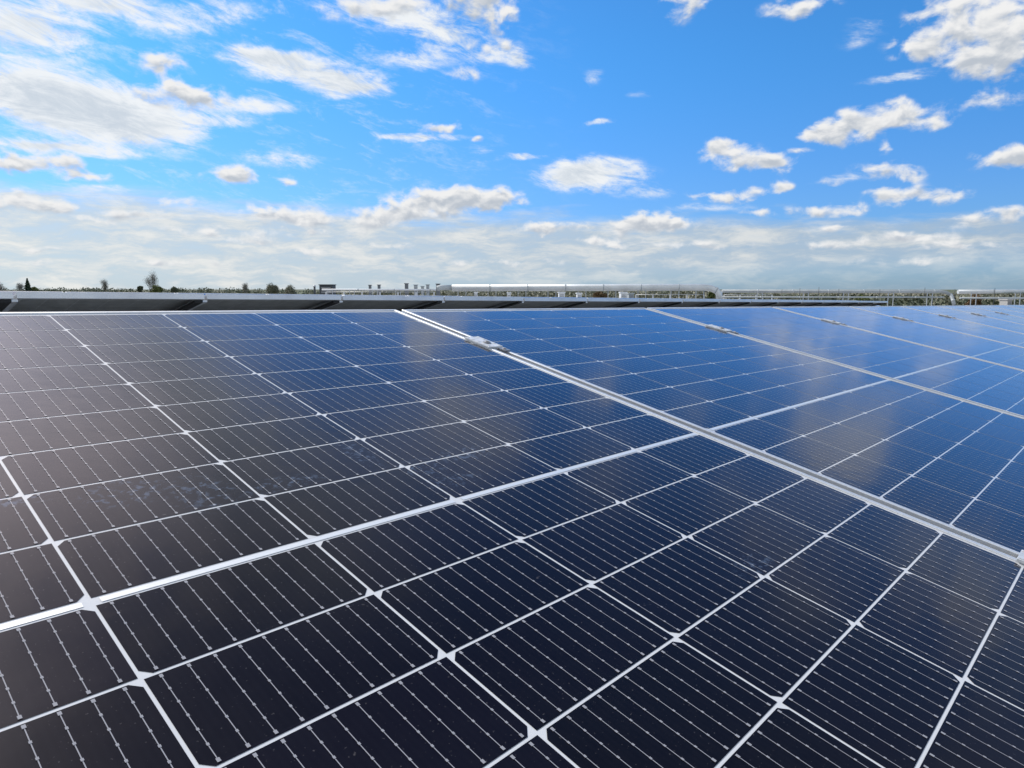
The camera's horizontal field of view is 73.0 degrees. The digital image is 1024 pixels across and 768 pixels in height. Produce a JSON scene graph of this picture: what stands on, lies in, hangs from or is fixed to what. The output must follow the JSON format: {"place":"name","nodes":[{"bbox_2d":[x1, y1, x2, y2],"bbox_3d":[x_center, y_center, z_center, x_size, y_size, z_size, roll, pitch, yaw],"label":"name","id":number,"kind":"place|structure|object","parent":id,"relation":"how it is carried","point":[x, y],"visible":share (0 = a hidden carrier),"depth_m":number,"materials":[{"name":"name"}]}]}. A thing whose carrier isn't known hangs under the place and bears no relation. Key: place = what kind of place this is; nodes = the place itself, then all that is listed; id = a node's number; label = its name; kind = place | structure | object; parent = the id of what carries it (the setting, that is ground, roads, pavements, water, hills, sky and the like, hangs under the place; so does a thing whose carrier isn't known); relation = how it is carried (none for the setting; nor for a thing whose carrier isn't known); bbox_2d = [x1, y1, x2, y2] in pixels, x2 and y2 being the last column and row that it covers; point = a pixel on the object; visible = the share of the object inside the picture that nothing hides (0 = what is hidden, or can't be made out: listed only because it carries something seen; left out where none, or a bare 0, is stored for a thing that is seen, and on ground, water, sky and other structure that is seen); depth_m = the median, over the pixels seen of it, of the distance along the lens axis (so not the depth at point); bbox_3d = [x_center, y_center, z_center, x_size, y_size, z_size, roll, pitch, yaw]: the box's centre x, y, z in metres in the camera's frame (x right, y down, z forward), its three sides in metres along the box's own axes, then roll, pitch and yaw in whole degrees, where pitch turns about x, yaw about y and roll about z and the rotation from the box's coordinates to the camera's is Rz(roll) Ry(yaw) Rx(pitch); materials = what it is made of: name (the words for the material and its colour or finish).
{"place":"outdoors","nodes":[
{"label":"outdoors","id":0,"kind":"place"},
{"bbox_2d":[0,0,1023,289],"label":"sky","id":1,"kind":"structure","parent":0,"point":[195,144],"materials":[{"name":"blue"}]},
{"bbox_2d":[7,289,1019,296],"bbox_3d":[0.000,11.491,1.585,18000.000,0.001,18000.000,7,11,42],"label":"ground","id":2,"kind":"structure","parent":0,"point":[950,291],"depth_m":2703.28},
{"bbox_2d":[16,283,23,290],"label":"bare tree","id":3,"kind":"object","parent":2,"relation":"on","point":[19,287],"visible":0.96,"depth_m":229.81,"materials":[{"name":"brown plant"}]},
{"bbox_2d":[24,278,31,290],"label":"conifer tree","id":4,"kind":"object","parent":2,"relation":"on","point":[27,286],"visible":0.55,"depth_m":189.88,"materials":[{"name":"green plant"}]},
{"bbox_2d":[100,279,109,291],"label":"bare tree","id":5,"kind":"object","parent":2,"relation":"on","point":[105,285],"visible":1,"depth_m":209.92,"materials":[{"name":"brown plant"}]},
{"bbox_2d":[137,286,142,292],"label":"bush","id":6,"kind":"object","parent":2,"relation":"on","point":[139,288],"visible":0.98,"depth_m":189.60,"materials":[{"name":"green plant"}]},
{"bbox_2d":[142,272,158,290],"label":"bare tree","id":7,"kind":"object","parent":2,"relation":"on","point":[153,277],"visible":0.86,"depth_m":170.08,"materials":[{"name":"brown plant"}]},
{"bbox_2d":[149,285,162,292],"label":"bush","id":8,"kind":"object","parent":2,"relation":"on","point":[157,289],"visible":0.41,"depth_m":159.58,"materials":[{"name":"green plant"}]},
{"bbox_2d":[4,287,317,293],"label":"distant woods","id":9,"kind":"object","parent":2,"relation":"on","point":[203,290],"visible":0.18,"depth_m":490.69,"materials":[{"name":"green plant"}]},
{"bbox_2d":[170,286,177,292],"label":"bush","id":10,"kind":"object","parent":2,"relation":"on","point":[174,289],"visible":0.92,"depth_m":189.60,"materials":[{"name":"green plant"}]},
{"bbox_2d":[241,283,248,293],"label":"bare tree","id":11,"kind":"object","parent":2,"relation":"on","point":[245,286],"visible":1,"depth_m":230.07,"materials":[{"name":"brown plant"}]},
{"bbox_2d":[265,283,278,293],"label":"budding tree","id":12,"kind":"object","parent":2,"relation":"on","point":[272,289],"visible":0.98,"depth_m":199.33,"materials":[{"name":"green plant"}]},
{"bbox_2d":[282,285,296,293],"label":"budding tree","id":13,"kind":"object","parent":2,"relation":"on","point":[289,289],"visible":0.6,"depth_m":199.39,"materials":[{"name":"green plant"}]},
{"bbox_2d":[593,291,607,297],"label":"brown tree","id":14,"kind":"object","parent":2,"relation":"on","point":[599,294],"visible":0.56,"depth_m":119.59,"materials":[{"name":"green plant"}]},
{"bbox_2d":[306,289,1023,305],"bbox_3d":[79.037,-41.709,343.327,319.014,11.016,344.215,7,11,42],"label":"distant woods","id":15,"kind":"object","parent":2,"relation":"on","point":[589,294],"visible":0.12,"depth_m":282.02,"materials":[{"name":"green plant"}]},
{"bbox_2d":[707,291,715,298],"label":"olive tree","id":16,"kind":"object","parent":2,"relation":"on","point":[711,295],"visible":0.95,"depth_m":149.65,"materials":[{"name":"green plant"}]},
{"bbox_2d":[855,293,869,300],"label":"olive tree","id":17,"kind":"object","parent":2,"relation":"on","point":[862,299],"visible":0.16,"depth_m":149.42,"materials":[{"name":"green plant"}]},
{"bbox_2d":[965,294,981,304],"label":"brown tree","id":18,"kind":"object","parent":2,"relation":"on","point":[978,301],"visible":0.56,"depth_m":129.52,"materials":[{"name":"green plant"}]},
{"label":"warehouse building","id":19,"kind":"object","parent":2,"relation":"on","visible":0},
{"bbox_2d":[0,299,17,311],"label":"panel mount","id":20,"kind":"object","parent":19,"relation":"on","point":[6,305],"visible":0.09,"depth_m":4.22,"materials":[{"name":"metal"}]},
{"bbox_2d":[0,292,12,298],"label":"solar panel","id":21,"kind":"object","parent":20,"relation":"on","point":[6,295],"visible":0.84,"depth_m":4.16,"materials":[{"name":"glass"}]},
{"bbox_2d":[0,291,52,294],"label":"solar panel","id":22,"kind":"object","parent":19,"relation":"on","point":[14,292],"depth_m":7.11,"materials":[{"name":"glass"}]},
{"bbox_2d":[70,292,175,293],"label":"solar panel","id":23,"kind":"object","parent":19,"relation":"on","point":[113,292],"visible":0.01,"depth_m":7.70,"materials":[{"name":"glass"}]},
{"bbox_2d":[175,300,206,310],"bbox_3d":[-2.847,-0.433,5.632,1.673,0.512,0.340,7,10,42],"label":"panel mount","id":24,"kind":"object","parent":19,"relation":"on","point":[192,305],"visible":0.08,"depth_m":5.08,"materials":[{"name":"metal"}]},
{"bbox_2d":[8,292,204,311],"bbox_3d":[-3.235,-0.474,5.200,1.736,0.039,1.130,-10,-2,43],"label":"solar panel","id":25,"kind":"object","parent":24,"relation":"on","point":[53,302],"visible":0.36,"depth_m":4.73,"materials":[{"name":"glass"}]},
{"bbox_2d":[176,293,266,294],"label":"solar panel","id":26,"kind":"object","parent":19,"relation":"on","point":[209,293],"visible":0.01,"depth_m":8.48,"materials":[{"name":"glass"}]},
{"bbox_2d":[267,294,342,295],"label":"solar panel","id":27,"kind":"object","parent":19,"relation":"on","point":[297,294],"visible":0.02,"depth_m":9.36,"materials":[{"name":"glass"}]},
{"bbox_2d":[318,284,335,294],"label":"cooling unit","id":28,"kind":"object","parent":19,"relation":"on","point":[326,286],"visible":0.64,"depth_m":51.57,"materials":[{"name":"metal"}]},
{"bbox_2d":[311,301,342,309],"bbox_3d":[-2.063,-0.530,6.468,1.673,0.512,0.340,7,10,42],"label":"panel mount","id":29,"kind":"object","parent":19,"relation":"on","point":[328,305],"visible":0.04,"depth_m":5.93,"materials":[{"name":"metal"}]},
{"bbox_2d":[191,294,340,310],"bbox_3d":[-2.451,-0.571,6.036,1.736,0.039,1.130,-10,-2,43],"label":"solar panel","id":30,"kind":"object","parent":29,"relation":"on","point":[221,302],"visible":0.26,"depth_m":5.60,"materials":[{"name":"glass"}]},
{"bbox_2d":[347,295,402,295],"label":"solar panel","id":31,"kind":"object","parent":19,"relation":"on","point":[374,295],"visible":0.01,"depth_m":10.28,"materials":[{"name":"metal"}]},
{"bbox_2d":[404,283,408,294],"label":"exhaust stack","id":32,"kind":"object","parent":19,"relation":"on","point":[406,287],"visible":0.64,"depth_m":57.91,"materials":[{"name":"silver metal"}]},
{"bbox_2d":[426,284,429,295],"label":"exhaust stack","id":33,"kind":"object","parent":19,"relation":"on","point":[427,287],"visible":0.66,"depth_m":57.93,"materials":[{"name":"silver metal"}]},
{"bbox_2d":[415,301,444,308],"bbox_3d":[-1.279,-0.627,7.304,1.673,0.512,0.340,7,10,42],"label":"panel mount","id":34,"kind":"object","parent":19,"relation":"on","point":[431,304],"visible":0.06,"depth_m":6.75,"materials":[{"name":"metal"}]},
{"bbox_2d":[324,295,443,311],"bbox_3d":[-1.667,-0.667,6.872,1.736,0.040,1.130,-10,-2,43],"label":"solar panel","id":35,"kind":"object","parent":34,"relation":"on","point":[399,303],"visible":0.3,"depth_m":6.46,"materials":[{"name":"glass"}]},
{"bbox_2d":[436,284,439,295],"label":"exhaust stack","id":36,"kind":"object","parent":19,"relation":"on","point":[437,293],"visible":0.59,"depth_m":57.94,"materials":[{"name":"silver metal"}]},
{"bbox_2d":[494,301,523,308],"bbox_3d":[-0.495,-0.724,8.140,1.673,0.512,0.340,7,10,42],"label":"panel mount","id":37,"kind":"object","parent":19,"relation":"on","point":[511,304],"visible":0.06,"depth_m":7.59,"materials":[{"name":"metal"}]},
{"bbox_2d":[426,296,523,308],"bbox_3d":[-0.883,-0.764,7.708,1.736,0.039,1.130,-10,-2,43],"label":"solar panel","id":38,"kind":"object","parent":37,"relation":"on","point":[451,302],"visible":0.31,"depth_m":7.33,"materials":[{"name":"glass"}]},
{"bbox_2d":[557,292,565,296],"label":"roof ventilator","id":39,"kind":"object","parent":19,"relation":"on","point":[561,294],"visible":0.5,"depth_m":40.72,"materials":[{"name":"white paint"}]},
{"bbox_2d":[550,297,585,297],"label":"solar panel","id":40,"kind":"object","parent":19,"relation":"on","point":[567,297],"visible":0.06,"depth_m":13.62,"materials":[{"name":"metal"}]},
{"bbox_2d":[561,302,586,307],"bbox_3d":[0.289,-0.820,8.976,1.673,0.512,0.340,7,10,42],"label":"panel mount","id":41,"kind":"object","parent":19,"relation":"on","point":[573,305],"visible":0.05,"depth_m":8.43,"materials":[{"name":"metal"}]},
{"bbox_2d":[504,297,586,308],"bbox_3d":[-0.099,-0.860,8.544,1.736,0.039,1.130,-10,-2,43],"label":"solar panel","id":42,"kind":"object","parent":41,"relation":"on","point":[529,303],"visible":0.31,"depth_m":8.18,"materials":[{"name":"glass"}]},
{"bbox_2d":[618,292,627,297],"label":"roof ventilator","id":43,"kind":"object","parent":19,"relation":"on","point":[622,294],"visible":0.55,"depth_m":40.73,"materials":[{"name":"white paint"}]},
{"bbox_2d":[613,302,638,307],"bbox_3d":[1.073,-0.917,9.812,1.673,0.512,0.340,7,10,42],"label":"panel mount","id":44,"kind":"object","parent":19,"relation":"on","point":[626,305],"visible":0.02,"depth_m":9.27,"materials":[{"name":"metal"}]},
{"bbox_2d":[570,298,639,307],"bbox_3d":[0.685,-0.956,9.380,1.736,0.039,1.130,-10,-2,43],"label":"solar panel","id":45,"kind":"object","parent":44,"relation":"on","point":[602,302],"visible":0.31,"depth_m":9.01,"materials":[{"name":"glass"}]},
{"bbox_2d":[627,293,634,297],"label":"roof ventilator","id":46,"kind":"object","parent":19,"relation":"on","point":[630,295],"visible":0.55,"depth_m":41.33,"materials":[{"name":"silver metal"}]},
{"bbox_2d":[635,294,704,298],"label":"guard rail","id":47,"kind":"object","parent":19,"relation":"on","point":[668,294],"visible":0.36,"depth_m":44.98,"materials":[{"name":"silver metal"}]},
{"bbox_2d":[661,302,682,306],"bbox_3d":[1.857,-1.014,10.648,1.673,0.512,0.340,7,10,42],"label":"panel mount","id":48,"kind":"object","parent":19,"relation":"on","point":[672,304],"visible":0.06,"depth_m":10.09,"materials":[{"name":"metal"}]},
{"bbox_2d":[621,299,682,307],"bbox_3d":[1.468,-1.053,10.216,1.736,0.040,1.130,-10,-2,43],"label":"solar panel","id":49,"kind":"object","parent":48,"relation":"on","point":[645,303],"visible":0.29,"depth_m":9.91,"materials":[{"name":"glass"}]},
{"bbox_2d":[698,302,719,306],"bbox_3d":[2.640,-1.110,11.483,1.673,0.512,0.340,7,10,42],"label":"panel mount","id":50,"kind":"object","parent":19,"relation":"on","point":[709,304],"visible":0.06,"depth_m":10.93,"materials":[{"name":"metal"}]},
{"bbox_2d":[668,299,719,306],"bbox_3d":[2.252,-1.151,11.052,1.736,0.039,1.130,-10,-2,43],"label":"solar panel","id":51,"kind":"object","parent":50,"relation":"on","point":[692,302],"visible":0.23,"depth_m":10.75,"materials":[{"name":"glass"}]},
{"bbox_2d":[722,296,943,297],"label":"roof pipe","id":52,"kind":"object","parent":19,"relation":"on","point":[832,296],"visible":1,"depth_m":42.97,"materials":[{"name":"silver metal"}]},
{"bbox_2d":[957,289,1023,293],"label":"end duct","id":53,"kind":"object","parent":19,"relation":"attached to","point":[990,291],"visible":0.96,"depth_m":47.88,"materials":[{"name":"silver metal"}]},
{"bbox_2d":[959,297,1023,298],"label":"roof pipe","id":54,"kind":"object","parent":19,"relation":"on","point":[991,298],"visible":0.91,"depth_m":42.95,"materials":[{"name":"silver metal"}]},
{"bbox_2d":[965,305,1023,317],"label":"solar panel","id":55,"kind":"object","parent":19,"relation":"on","point":[1006,311],"visible":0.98,"depth_m":7.02,"materials":[{"name":"glass"}]},
{"bbox_2d":[988,305,1023,312],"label":"solar panel","id":56,"kind":"object","parent":19,"relation":"on","point":[1010,308],"visible":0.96,"depth_m":7.89,"materials":[{"name":"glass"}]},
{"bbox_2d":[998,299,1013,304],"bbox_3d":[25.679,-4.060,36.049,0.314,0.724,0.680,0,8,0],"label":"roof hatch","id":57,"kind":"object","parent":19,"relation":"on","point":[1005,301],"visible":0.57,"depth_m":35.84,"materials":[{"name":"metal"}]},
{"bbox_2d":[1006,305,1023,308],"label":"solar panel","id":58,"kind":"object","parent":19,"relation":"on","point":[1019,306],"visible":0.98,"depth_m":8.69,"materials":[{"name":"glass"}]},
{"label":"duct support","id":59,"kind":"object","parent":19,"relation":"on","visible":0},
{"bbox_2d":[322,289,435,290],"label":"thin pipe","id":60,"kind":"object","parent":59,"relation":"on","point":[386,289],"visible":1,"depth_m":45.95,"materials":[{"name":"grey metal"}]},
{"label":"panel mount","id":61,"kind":"object","parent":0,"visible":0},
{"bbox_2d":[0,309,1023,767],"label":"solar panel","id":62,"kind":"object","parent":61,"relation":"on","point":[322,539],"visible":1,"depth_m":0.65,"materials":[{"name":"glass"}]},
{"label":"joint channel","id":63,"kind":"object","parent":61,"relation":"on","visible":0},
{"bbox_2d":[464,336,509,350],"bbox_3d":[-0.055,-0.084,1.541,0.106,0.025,0.044,23,20,39],"label":"frame clamp","id":64,"kind":"object","parent":63,"relation":"attached to","point":[484,342],"visible":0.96,"depth_m":1.53,"materials":[{"name":"metal"}]},
{"bbox_2d":[1016,550,1023,563],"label":"frame clamp","id":65,"kind":"object","parent":63,"relation":"attached to","point":[1020,557],"visible":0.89,"depth_m":0.89,"materials":[{"name":"silver metal"}]},
{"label":"panel mount","id":66,"kind":"object","parent":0,"visible":0},
{"bbox_2d":[402,308,1023,557],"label":"solar panel","id":67,"kind":"object","parent":66,"relation":"on","point":[950,463],"visible":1,"depth_m":1.50,"materials":[{"name":"glass"}]},
{"label":"joint channel","id":68,"kind":"object","parent":66,"relation":"on","visible":0},
{"bbox_2d":[705,324,737,333],"bbox_3d":[0.722,-0.183,2.384,0.106,0.025,0.044,24,20,39],"label":"frame clamp","id":69,"kind":"object","parent":68,"relation":"attached to","point":[720,328],"visible":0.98,"depth_m":2.38,"materials":[{"name":"silver metal"}]},
{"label":"panel mount","id":70,"kind":"object","parent":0,"visible":0},
{"bbox_2d":[647,307,1023,416],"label":"solar panel","id":71,"kind":"object","parent":70,"relation":"on","point":[983,382],"visible":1,"depth_m":2.51,"materials":[{"name":"glass"}]},
{"label":"joint channel","id":72,"kind":"object","parent":70,"relation":"on","visible":0},
{"bbox_2d":[821,319,846,324],"bbox_3d":[1.498,-0.283,3.226,0.106,0.025,0.044,24,20,39],"label":"frame clamp","id":73,"kind":"object","parent":72,"relation":"attached to","point":[833,321],"visible":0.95,"depth_m":3.22,"materials":[{"name":"silver metal"}]},
{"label":"panel mount","id":74,"kind":"object","parent":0,"visible":0},
{"bbox_2d":[775,306,1023,369],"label":"solar panel","id":75,"kind":"object","parent":74,"relation":"on","point":[993,351],"visible":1,"depth_m":3.44,"materials":[{"name":"glass"}]},
{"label":"panel mount","id":76,"kind":"object","parent":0,"visible":0},
{"bbox_2d":[850,306,1023,346],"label":"solar panel","id":77,"kind":"object","parent":76,"relation":"on","point":[976,329],"visible":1,"depth_m":4.35,"materials":[{"name":"glass"}]},
{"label":"panel mount","id":78,"kind":"object","parent":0,"visible":0},
{"bbox_2d":[902,306,1023,333],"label":"solar panel","id":79,"kind":"object","parent":78,"relation":"on","point":[990,321],"visible":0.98,"depth_m":5.24,"materials":[{"name":"glass"}]},
{"bbox_2d":[941,305,1023,324],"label":"solar panel","id":80,"kind":"object","parent":78,"relation":"on","point":[1000,316],"visible":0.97,"depth_m":6.14,"materials":[{"name":"glass"}]},
{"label":"panel mount","id":81,"kind":"object","parent":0,"visible":0},
{"bbox_2d":[705,299,750,306],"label":"solar panel","id":82,"kind":"object","parent":81,"relation":"on","point":[727,302],"visible":0.2,"depth_m":11.62,"materials":[{"name":"glass"}]},
{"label":"panel mount","id":83,"kind":"object","parent":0,"visible":0},
{"bbox_2d":[736,300,778,306],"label":"solar panel","id":84,"kind":"object","parent":83,"relation":"on","point":[754,303],"visible":0.31,"depth_m":12.51,"materials":[{"name":"glass"}]},
{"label":"panel mount","id":85,"kind":"object","parent":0,"visible":0},
{"bbox_2d":[763,300,802,306],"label":"solar panel","id":86,"kind":"object","parent":85,"relation":"on","point":[780,303],"visible":0.2,"depth_m":13.38,"materials":[{"name":"glass"}]},
{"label":"panel mount","id":87,"kind":"object","parent":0,"visible":0},
{"bbox_2d":[787,300,823,306],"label":"solar panel","id":88,"kind":"object","parent":87,"relation":"on","point":[806,302],"visible":0.26,"depth_m":14.13,"materials":[{"name":"glass"}]},
{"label":"panel mount","id":89,"kind":"object","parent":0,"visible":0},
{"bbox_2d":[813,300,841,305],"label":"solar panel","id":90,"kind":"object","parent":89,"relation":"on","point":[827,302],"visible":0.21,"depth_m":14.96,"materials":[{"name":"glass"}]},
{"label":"panel mount","id":91,"kind":"object","parent":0,"visible":0},
{"bbox_2d":[831,301,858,305],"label":"solar panel","id":92,"kind":"object","parent":91,"relation":"on","point":[846,303],"visible":0.18,"depth_m":15.89,"materials":[{"name":"glass"}]},
{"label":"panel mount","id":93,"kind":"object","parent":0,"visible":0},
{"bbox_2d":[848,301,873,305],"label":"solar panel","id":94,"kind":"object","parent":93,"relation":"on","point":[863,302],"visible":0.14,"depth_m":16.75,"materials":[{"name":"glass"}]},
{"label":"panel mount","id":95,"kind":"object","parent":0,"visible":0},
{"bbox_2d":[863,301,887,305],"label":"solar panel","id":96,"kind":"object","parent":95,"relation":"on","point":[877,302],"visible":0.1,"depth_m":17.56,"materials":[{"name":"glass"}]},
{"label":"duct support","id":97,"kind":"object","parent":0,"visible":0},
{"bbox_2d":[452,284,722,298],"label":"insulated duct","id":98,"kind":"object","parent":97,"relation":"on","point":[716,291],"visible":0.96,"depth_m":43.82,"materials":[{"name":"silver metal"}]},
{"bbox_2d":[436,285,451,290],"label":"duct transition","id":99,"kind":"object","parent":98,"relation":"attached to","point":[444,287],"visible":1,"depth_m":43.85,"materials":[{"name":"silver metal"}]},
{"label":"duct support","id":100,"kind":"object","parent":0,"visible":0},
{"bbox_2d":[722,289,955,304],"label":"duct","id":101,"kind":"object","parent":100,"relation":"on","point":[846,291],"visible":0.96,"depth_m":46.90,"materials":[{"name":"silver metal"}]}
]}

